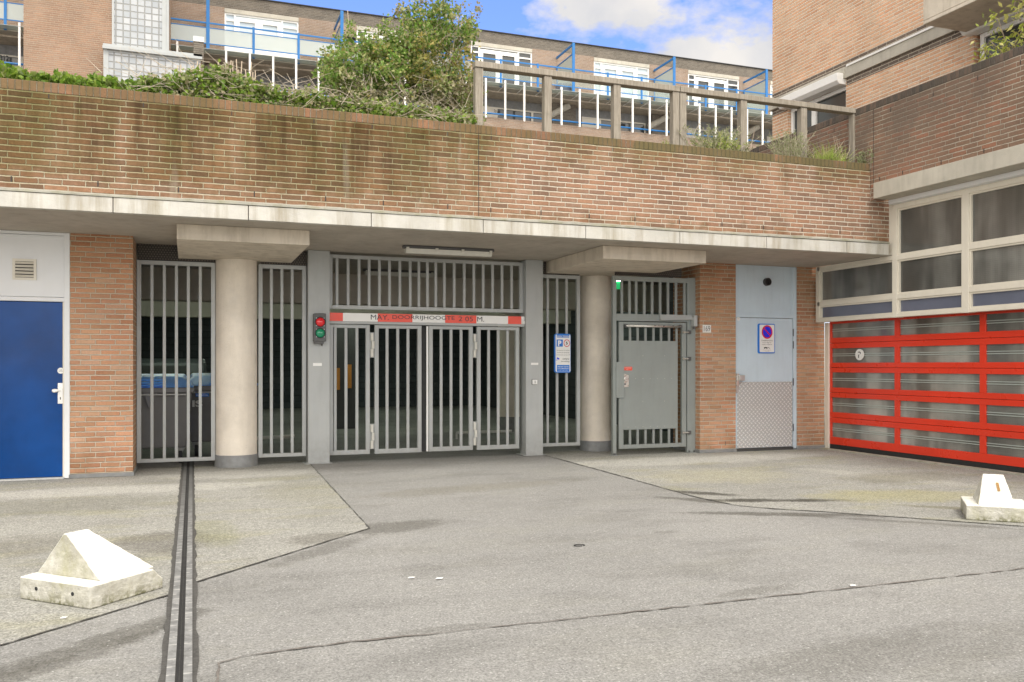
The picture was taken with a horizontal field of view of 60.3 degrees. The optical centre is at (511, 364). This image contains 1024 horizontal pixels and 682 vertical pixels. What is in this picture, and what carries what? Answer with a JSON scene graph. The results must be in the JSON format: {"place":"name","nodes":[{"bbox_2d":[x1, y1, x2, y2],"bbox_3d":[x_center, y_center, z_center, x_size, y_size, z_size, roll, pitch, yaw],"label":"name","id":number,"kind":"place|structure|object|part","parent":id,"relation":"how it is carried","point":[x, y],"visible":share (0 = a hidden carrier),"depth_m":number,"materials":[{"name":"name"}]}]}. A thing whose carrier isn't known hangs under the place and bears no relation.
{"place":"outdoors","nodes":[
{"label":"outdoors","id":0,"kind":"place"},
{"bbox_2d":[69,233,136,478],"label":"brick pier","id":1,"kind":"structure","parent":0,"point":[102,355],"depth_m":10.75,"materials":[{"name":"brown brick"}]},
{"bbox_2d":[0,230,69,480],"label":"blue door","id":2,"kind":"structure","parent":1,"relation":"attached to","point":[35,378],"depth_m":10.52,"materials":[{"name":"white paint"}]},
{"bbox_2d":[0,460,368,645],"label":"paving","id":3,"kind":"structure","parent":0,"point":[259,512],"depth_m":7.76,"materials":[{"name":"grey concrete"}]},
{"bbox_2d":[20,529,162,608],"bbox_3d":[-2.515,1.181,5.286,0.578,0.383,0.534,0,0,24],"label":"concrete barrier","id":4,"kind":"object","parent":3,"relation":"on","point":[86,568],"visible":1,"depth_m":5.14,"materials":[{"name":"white concrete"}]},
{"bbox_2d":[0,465,369,644],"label":"seam","id":5,"kind":"object","parent":3,"relation":"on","point":[208,577],"visible":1,"depth_m":5.77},
{"bbox_2d":[177,224,308,467],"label":"concrete column","id":6,"kind":"structure","parent":3,"relation":"on","point":[238,255],"depth_m":11.74,"materials":[{"name":"beige concrete"}]},
{"bbox_2d":[137,244,214,462],"bbox_3d":[-4.460,-0.152,11.710,0.978,2.874,0.060,0,0,-20],"label":"security grille","id":7,"kind":"object","parent":6,"relation":"attached to","point":[151,255],"visible":0.99,"depth_m":11.68,"materials":[{"name":"grey metal"}]},
{"bbox_2d":[337,328,343,428],"bbox_3d":[-3.708,0.155,18.943,0.183,2.440,0.190,0,0,-20],"label":"guarded post","id":8,"kind":"object","parent":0,"point":[340,378],"visible":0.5,"depth_m":18.89,"materials":[{"name":"metal"}]},
{"bbox_2d":[347,328,354,428],"bbox_3d":[-3.475,0.155,19.029,0.183,2.440,0.190,0,0,-20],"label":"guarded post","id":9,"kind":"object","parent":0,"point":[350,378],"visible":0.75,"depth_m":18.98,"materials":[{"name":"metal"}]},
{"bbox_2d":[0,0,771,150],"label":"apartment block","id":10,"kind":"structure","parent":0,"point":[283,39],"depth_m":37.83,"materials":[{"name":"brown brick"}]},
{"bbox_2d":[0,54,23,68],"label":"window","id":11,"kind":"structure","parent":10,"relation":"in","point":[11,58],"depth_m":31.47,"materials":[{"name":"beige paint"}]},
{"bbox_2d":[225,13,297,57],"bbox_3d":[-9.932,-12.734,34.981,2.830,2.118,0.088,0,0,-20],"label":"window","id":12,"kind":"structure","parent":10,"relation":"in","point":[230,18],"depth_m":34.93,"materials":[{"name":"white paint"}]},
{"bbox_2d":[253,81,317,95],"bbox_3d":[-9.249,-10.065,34.661,3.200,1.980,0.058,0,0,-20],"label":"window","id":13,"kind":"structure","parent":10,"relation":"in","point":[281,85],"depth_m":34.79,"materials":[{"name":"beige paint"}]},
{"bbox_2d":[344,10,358,63],"bbox_3d":[-6.410,-12.831,34.746,0.750,2.291,0.615,0,0,-20],"label":"drainpipe","id":14,"kind":"object","parent":10,"relation":"on","point":[353,37],"visible":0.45,"depth_m":34.65,"materials":[{"name":"black metal"}]},
{"bbox_2d":[357,30,418,65],"bbox_3d":[-5.096,-12.734,36.766,2.800,2.118,0.088,0,0,-20],"label":"window","id":15,"kind":"structure","parent":10,"relation":"in","point":[367,32],"depth_m":36.42,"materials":[{"name":"white paint"}]},
{"bbox_2d":[471,45,531,85],"bbox_3d":[-0.462,-12.734,38.476,2.840,2.118,0.088,0,0,-20],"label":"window","id":16,"kind":"structure","parent":10,"relation":"in","point":[488,52],"depth_m":38.53,"materials":[{"name":"white paint"}]},
{"bbox_2d":[483,106,541,121],"bbox_3d":[-0.018,-10.065,38.068,3.200,1.980,0.058,0,0,-20],"label":"window","id":17,"kind":"structure","parent":10,"relation":"in","point":[489,109],"depth_m":38.10,"materials":[{"name":"beige paint"}]},
{"bbox_2d":[581,117,645,132],"bbox_3d":[4.598,-10.065,39.772,3.200,1.980,0.058,0,0,-20],"label":"window","id":18,"kind":"structure","parent":10,"relation":"in","point":[583,119],"depth_m":39.66,"materials":[{"name":"white glass"}]},
{"bbox_2d":[594,61,648,99],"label":"window","id":19,"kind":"structure","parent":10,"relation":"in","point":[603,67],"depth_m":40.54,"materials":[{"name":"white paint"}]},
{"bbox_2d":[686,128,736,140],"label":"window","id":20,"kind":"structure","parent":10,"relation":"in","point":[702,131],"depth_m":41.34,"materials":[{"name":"beige paint"}]},
{"bbox_2d":[688,74,738,109],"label":"window","id":21,"kind":"structure","parent":10,"relation":"in","point":[692,78],"depth_m":42.16,"materials":[{"name":"white paint"}]},
{"bbox_2d":[0,376,1023,681],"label":"ground","id":22,"kind":"structure","parent":0,"point":[490,538],"depth_m":5.32,"materials":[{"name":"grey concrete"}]},
{"bbox_2d":[24,0,201,83],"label":"stair tower","id":23,"kind":"structure","parent":22,"relation":"on","point":[82,38],"depth_m":26.74,"materials":[{"name":"brick"}]},
{"bbox_2d":[193,36,203,70],"bbox_3d":[-9.809,-6.455,27.558,0.319,7.460,0.540,0,0,-20],"label":"post","id":24,"kind":"object","parent":23,"relation":"on","point":[198,45],"visible":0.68,"depth_m":27.33,"materials":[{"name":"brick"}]},
{"bbox_2d":[136,251,136,463],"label":"garage wall","id":25,"kind":"structure","parent":22,"relation":"on","point":[136,330],"depth_m":12.28,"materials":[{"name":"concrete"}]},
{"bbox_2d":[136,374,193,462],"bbox_3d":[-5.094,0.751,12.429,1.140,1.248,0.862,0,0,-20],"label":"waste container","id":26,"kind":"object","parent":22,"relation":"on","point":[158,411],"visible":0.38,"depth_m":12.18,"materials":[{"name":"grey plastic"}]},
{"bbox_2d":[141,358,205,375],"bbox_3d":[-7.333,0.625,18.280,1.800,1.500,4.207,0,0,-20],"label":"parked car","id":27,"kind":"object","parent":22,"relation":"on","point":[170,366],"visible":0.07,"depth_m":16.81,"materials":[{"name":"paint"}]},
{"bbox_3d":[-6.705,0.195,16.576,1.360,0.360,0.295,0,0,-20],"label":"rear window","id":28,"kind":"part","parent":27,"relation":"part of","materials":[{"name":"glass"}]},
{"bbox_2d":[158,461,198,681],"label":"expansion joint channel","id":29,"kind":"object","parent":22,"relation":"on","point":[180,655],"visible":0.95,"depth_m":5.12,"materials":[{"name":"metal"}]},
{"bbox_2d":[215,662,219,681],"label":"seam","id":30,"kind":"object","parent":22,"relation":"on","point":[217,673],"visible":1,"depth_m":3.92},
{"bbox_2d":[190,373,257,455],"bbox_3d":[-4.495,0.751,13.609,1.100,1.248,0.862,0,0,-20],"label":"waste container","id":31,"kind":"object","parent":22,"relation":"on","point":[206,412],"visible":0.26,"depth_m":13.20,"materials":[{"name":"grey plastic"}]},
{"bbox_2d":[257,435,294,442],"bbox_3d":[-4.204,1.300,15.252,0.904,0.150,0.063,0,0,-36],"label":"wheel stop rail","id":32,"kind":"object","parent":22,"relation":"on","point":[277,436],"visible":0.44,"depth_m":15.32,"materials":[{"name":"grey metal"}]},
{"bbox_2d":[141,317,476,408],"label":"garage wall","id":33,"kind":"structure","parent":22,"relation":"on","point":[182,338],"depth_m":28.01,"materials":[{"name":"black"}]},
{"bbox_2d":[302,250,331,463],"bbox_3d":[-2.734,-0.109,12.347,0.375,2.960,0.340,0,0,-20],"label":"gate post","id":34,"kind":"object","parent":22,"relation":"on","point":[317,367],"visible":0.96,"depth_m":12.23,"materials":[{"name":"grey metal"}]},
{"bbox_2d":[258,251,305,457],"bbox_3d":[-3.177,-0.160,12.184,0.643,2.859,0.060,0,0,-20],"label":"security grille","id":35,"kind":"object","parent":34,"relation":"attached to","point":[298,262],"visible":0.98,"depth_m":12.16,"materials":[{"name":"grey metal"}]},
{"bbox_2d":[313,313,325,345],"bbox_3d":[-2.655,-0.487,12.160,0.167,0.448,0.137,0,0,-20],"label":"traffic light","id":36,"kind":"object","parent":34,"relation":"attached to","point":[319,328],"visible":1,"depth_m":12.12,"materials":[{"name":"black plastic"}]},
{"bbox_2d":[330,324,518,454],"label":"folding gate","id":37,"kind":"structure","parent":34,"relation":"attached to","point":[424,388],"depth_m":12.88,"materials":[{"name":"grey metal"}]},
{"bbox_2d":[330,313,524,326],"bbox_3d":[-1.185,-0.656,12.860,2.948,0.153,0.070,0,0,-20],"label":"height board","id":38,"kind":"object","parent":34,"relation":"attached to","point":[413,319],"visible":1,"depth_m":12.82,"materials":[{"name":"white metal"}]},
{"bbox_2d":[456,430,511,438],"bbox_3d":[-0.518,1.302,16.481,1.123,0.145,0.085,0,0,-23],"label":"wheel stop rail","id":39,"kind":"object","parent":22,"relation":"on","point":[491,431],"visible":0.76,"depth_m":16.52,"materials":[{"name":"grey metal"}]},
{"bbox_2d":[498,313,519,431],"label":"garage column","id":40,"kind":"structure","parent":22,"relation":"on","point":[503,379],"depth_m":18.19,"materials":[{"name":"beige concrete"}]},
{"bbox_2d":[516,260,545,455],"bbox_3d":[0.287,-0.109,13.462,0.358,2.960,0.340,0,0,-20],"label":"gate post","id":41,"kind":"object","parent":22,"relation":"on","point":[531,395],"visible":1,"depth_m":13.35,"materials":[{"name":"metal"}]},
{"bbox_2d":[330,254,522,312],"bbox_3d":[-1.209,-1.173,12.910,2.928,0.765,0.060,0,0,-20],"label":"overhead grille","id":42,"kind":"object","parent":41,"relation":"attached to","point":[418,307],"visible":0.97,"depth_m":12.85,"materials":[{"name":"grey metal"}]},
{"bbox_2d":[532,379,536,384],"bbox_3d":[0.344,0.258,13.328,0.090,0.084,0.028,0,0,-20],"label":"key switch","id":43,"kind":"object","parent":41,"relation":"attached to","point":[534,381],"visible":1,"depth_m":13.32,"materials":[{"name":"white plastic"}]},
{"bbox_2d":[543,262,579,446],"bbox_3d":[0.719,-0.165,13.675,0.720,2.849,0.060,0,0,-20],"label":"security grille","id":44,"kind":"object","parent":41,"relation":"attached to","point":[556,277],"visible":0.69,"depth_m":13.70,"materials":[{"name":"grey metal"}]},
{"bbox_2d":[554,334,570,372],"bbox_3d":[0.777,-0.180,13.591,0.270,0.602,0.037,0,0,-20],"label":"parking rules sign","id":45,"kind":"object","parent":44,"relation":"attached to","point":[562,353],"visible":1,"depth_m":13.58,"materials":[{"name":"white metal"}]},
{"bbox_2d":[477,311,668,430],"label":"garage wall","id":46,"kind":"structure","parent":22,"relation":"on","point":[561,379],"depth_m":23.75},
{"bbox_2d":[220,568,1020,662],"bbox_3d":[2.773,1.369,5.681,8.863,0.001,0.107,0,0,-21],"label":"seam","id":47,"kind":"object","parent":22,"relation":"on","point":[590,616],"visible":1,"depth_m":4.79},
{"bbox_2d":[768,0,1023,267],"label":"apartment tower","id":48,"kind":"structure","parent":22,"relation":"on","point":[853,53],"depth_m":15.59,"materials":[{"name":"brick"}]},
{"bbox_2d":[791,86,845,133],"bbox_3d":[5.908,-4.475,16.901,0.070,1.300,1.640,0,0,-20],"label":"window","id":49,"kind":"structure","parent":48,"relation":"in","point":[837,97],"depth_m":16.81,"materials":[{"name":"white paint"}]},
{"bbox_2d":[980,17,1023,59],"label":"window","id":50,"kind":"structure","parent":48,"relation":"in","point":[984,38],"depth_m":13.14,"materials":[{"name":"white paint"}]},
{"bbox_2d":[832,257,1023,472],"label":"hall wall","id":51,"kind":"structure","parent":22,"relation":"on","point":[907,395],"depth_m":13.35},
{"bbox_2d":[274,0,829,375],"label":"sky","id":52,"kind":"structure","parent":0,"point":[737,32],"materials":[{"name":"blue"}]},
{"bbox_2d":[555,83,570,90],"bbox_3d":[2.260,-11.880,37.982,0.650,0.390,0.500,0,0,-20],"label":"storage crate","id":53,"kind":"object","parent":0,"point":[564,88],"visible":0.46,"depth_m":37.76,"materials":[{"name":"white plastic"}]},
{"bbox_2d":[673,263,736,452],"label":"brick pier","id":54,"kind":"structure","parent":0,"point":[715,367],"depth_m":13.79,"materials":[{"name":"brown brick"}]},
{"bbox_2d":[703,325,710,332],"bbox_3d":[3.033,-0.563,13.711,0.148,0.119,0.012,0,0,-20],"label":"house number","id":55,"kind":"object","parent":54,"relation":"attached to","point":[706,328],"visible":1,"depth_m":13.71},
{"bbox_2d":[543,447,1023,525],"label":"paving","id":56,"kind":"structure","parent":0,"point":[821,480],"depth_m":10.63,"materials":[{"name":"grey concrete"}]},
{"bbox_2d":[546,245,705,451],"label":"concrete column","id":57,"kind":"structure","parent":56,"relation":"on","point":[596,268],"depth_m":13.95,"materials":[{"name":"beige concrete"}]},
{"bbox_2d":[611,268,696,455],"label":"pedestrian gate","id":58,"kind":"structure","parent":56,"relation":"on","point":[644,382],"depth_m":13.55,"materials":[{"name":"metal"}]},
{"bbox_2d":[669,277,672,447],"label":"garage wall","id":59,"kind":"structure","parent":56,"relation":"on","point":[671,329],"depth_m":14.53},
{"bbox_2d":[736,265,796,451],"bbox_3d":[4.075,-0.109,14.133,1.174,2.960,0.175,0,0,-20],"label":"container room door","id":60,"kind":"structure","parent":56,"relation":"on","point":[766,401],"depth_m":14.12,"materials":[{"name":"grey paint"}]},
{"bbox_2d":[757,324,774,352],"bbox_3d":[4.077,-0.423,14.116,0.320,0.474,0.026,0,0,-20],"label":"no parking sign","id":61,"kind":"object","parent":60,"relation":"attached to","point":[765,338],"visible":1,"depth_m":14.10,"materials":[{"name":"white metal"}]},
{"bbox_2d":[546,455,1020,525],"bbox_3d":[1.912,1.367,10.132,1.214,0.001,7.130,0,0,-33],"label":"seam","id":62,"kind":"object","parent":56,"relation":"on","point":[777,508],"visible":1,"depth_m":8.38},
{"bbox_2d":[773,267,824,448],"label":"brick pier","id":63,"kind":"structure","parent":56,"relation":"on","point":[810,382],"depth_m":14.39,"materials":[{"name":"brown brick"}]},
{"bbox_2d":[825,309,1023,472],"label":"red garage door","id":64,"kind":"structure","parent":63,"relation":"attached to","point":[987,365],"depth_m":12.47,"materials":[{"name":"paint"}]},
{"bbox_2d":[820,447,1023,475],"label":"threshold strip","id":65,"kind":"object","parent":56,"relation":"on","point":[961,466],"visible":1,"depth_m":12.29,"materials":[{"name":"metal"}]},
{"bbox_2d":[961,474,1023,522],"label":"concrete barrier","id":66,"kind":"object","parent":56,"relation":"on","point":[991,499],"visible":1,"depth_m":7.79,"materials":[{"name":"white concrete"}]},
{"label":"terrace deck","id":67,"kind":"structure","parent":0,"visible":0},
{"bbox_2d":[0,58,476,123],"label":"ivy","id":68,"kind":"object","parent":67,"relation":"on","point":[64,77],"visible":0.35,"depth_m":9.82,"materials":[{"name":"green plant"}]},
{"bbox_2d":[94,47,316,89],"bbox_3d":[-3.464,-3.352,9.976,2.477,0.451,0.126,0,0,-20],"label":"bare shrub","id":69,"kind":"object","parent":68,"relation":"on","point":[237,71],"visible":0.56,"depth_m":9.95,"materials":[{"name":"plant"}]},
{"bbox_2d":[102,37,494,126],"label":"bare twigs","id":70,"kind":"object","parent":68,"relation":"on","point":[430,111],"visible":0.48,"depth_m":10.03,"materials":[{"name":"brown plant"}]},
{"bbox_2d":[143,64,477,124],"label":"dry undergrowth","id":71,"kind":"object","parent":68,"relation":"on","point":[187,81],"visible":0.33,"depth_m":10.04,"materials":[{"name":"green plant"}]},
{"bbox_2d":[311,0,487,124],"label":"evergreen bush","id":72,"kind":"object","parent":67,"relation":"on","point":[410,60],"visible":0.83,"depth_m":11.20,"materials":[{"name":"green plant"}]},
{"bbox_2d":[0,187,889,284],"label":"concrete canopy","id":73,"kind":"object","parent":67,"relation":"attached to","point":[332,230],"visible":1,"depth_m":10.84,"materials":[{"name":"concrete"}]},
{"bbox_2d":[141,301,570,323],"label":"ceiling beam","id":74,"kind":"structure","parent":73,"relation":"attached to","point":[170,309],"depth_m":20.23,"materials":[{"name":"concrete"}]},
{"bbox_2d":[363,269,433,277],"bbox_3d":[-1.887,-1.536,14.759,1.220,0.102,0.124,0,0,-20],"label":"fluorescent fitting","id":75,"kind":"object","parent":73,"relation":"attached to","point":[384,272],"visible":0.72,"depth_m":14.72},
{"bbox_2d":[141,267,665,312],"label":"ceiling beam","id":76,"kind":"structure","parent":73,"relation":"attached to","point":[170,284],"depth_m":15.71,"materials":[{"name":"concrete"}]},
{"bbox_2d":[0,78,888,241],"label":"parapet wall","id":77,"kind":"structure","parent":73,"relation":"on","point":[67,137],"depth_m":10.33,"materials":[{"name":"brick"}]},
{"bbox_2d":[677,124,761,151],"bbox_3d":[2.858,-3.073,12.167,1.355,0.500,0.533,0,0,-20],"label":"wild plant","id":78,"kind":"object","parent":77,"relation":"on","point":[716,139],"visible":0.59,"depth_m":12.07,"materials":[{"name":"green plant"}]},
{"bbox_2d":[690,132,751,150],"bbox_3d":[2.932,-3.005,12.147,1.014,0.365,0.398,0,0,-28],"label":"wild plant","id":79,"kind":"object","parent":77,"relation":"on","point":[727,146],"visible":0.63,"depth_m":12.05,"materials":[{"name":"green plant"}]},
{"bbox_2d":[760,129,816,157],"bbox_3d":[3.932,-3.111,12.594,1.034,0.576,0.429,0,0,-25],"label":"wild plant","id":80,"kind":"object","parent":77,"relation":"on","point":[789,149],"visible":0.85,"depth_m":12.54,"materials":[{"name":"beige plant"}]},
{"bbox_2d":[805,139,857,161],"bbox_3d":[4.575,-3.038,12.797,1.119,0.430,0.415,0,0,-34],"label":"grass clump","id":81,"kind":"object","parent":77,"relation":"on","point":[828,155],"visible":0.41,"depth_m":12.75,"materials":[{"name":"green plant"}]},
{"bbox_2d":[857,147,873,168],"bbox_3d":[5.151,-2.993,12.816,0.282,0.339,0.348,0,0,-36],"label":"wild plant","id":82,"kind":"object","parent":77,"relation":"on","point":[860,159],"visible":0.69,"depth_m":12.80,"materials":[{"name":"green plant"}]},
{"bbox_2d":[816,169,1023,322],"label":"window band","id":83,"kind":"object","parent":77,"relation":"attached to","point":[956,249],"depth_m":11.96,"materials":[{"name":"beige paint"}]},
{"bbox_2d":[402,245,493,256],"bbox_3d":[-0.852,-1.536,11.912,1.270,0.102,0.124,0,0,-20],"label":"fluorescent fitting","id":84,"kind":"object","parent":73,"relation":"attached to","point":[433,250],"visible":1,"depth_m":11.86,"materials":[{"name":"white plastic"}]},
{"bbox_2d":[616,281,619,288],"bbox_3d":[1.885,-1.441,15.614,0.108,0.196,0.050,0,0,-20],"label":"exit sign","id":85,"kind":"object","parent":73,"relation":"hanging from","point":[617,284],"visible":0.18,"depth_m":15.60,"materials":[{"name":"green plastic"}]},
{"bbox_2d":[472,60,856,161],"bbox_3d":[2.321,-3.257,12.049,5.970,1.065,0.130,0,0,-20],"label":"wooden fence","id":86,"kind":"object","parent":67,"relation":"on","point":[678,94],"visible":0.69,"depth_m":11.93,"materials":[{"name":"grey wood"}]},
{"bbox_2d":[696,123,849,158],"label":"dry stalks","id":87,"kind":"object","parent":86,"relation":"attached to","point":[822,148],"visible":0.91,"depth_m":12.92,"materials":[{"name":"brown plant"}]},
{"bbox_3d":[7.938,-0.500,7.300,0.650,3.750,1.800,0,0,-20],"label":"brick pier","id":88,"kind":"object","parent":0,"visible":0},
{"bbox_2d":[748,45,1023,200],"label":"side parapet","id":89,"kind":"structure","parent":88,"relation":"on","point":[963,125],"depth_m":11.52,"materials":[{"name":"brown brick"}]},
{"bbox_2d":[970,0,1023,63],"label":"potted shrub","id":90,"kind":"object","parent":89,"relation":"on","point":[1005,38],"visible":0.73,"depth_m":11.44,"materials":[{"name":"green plant"}]}
]}

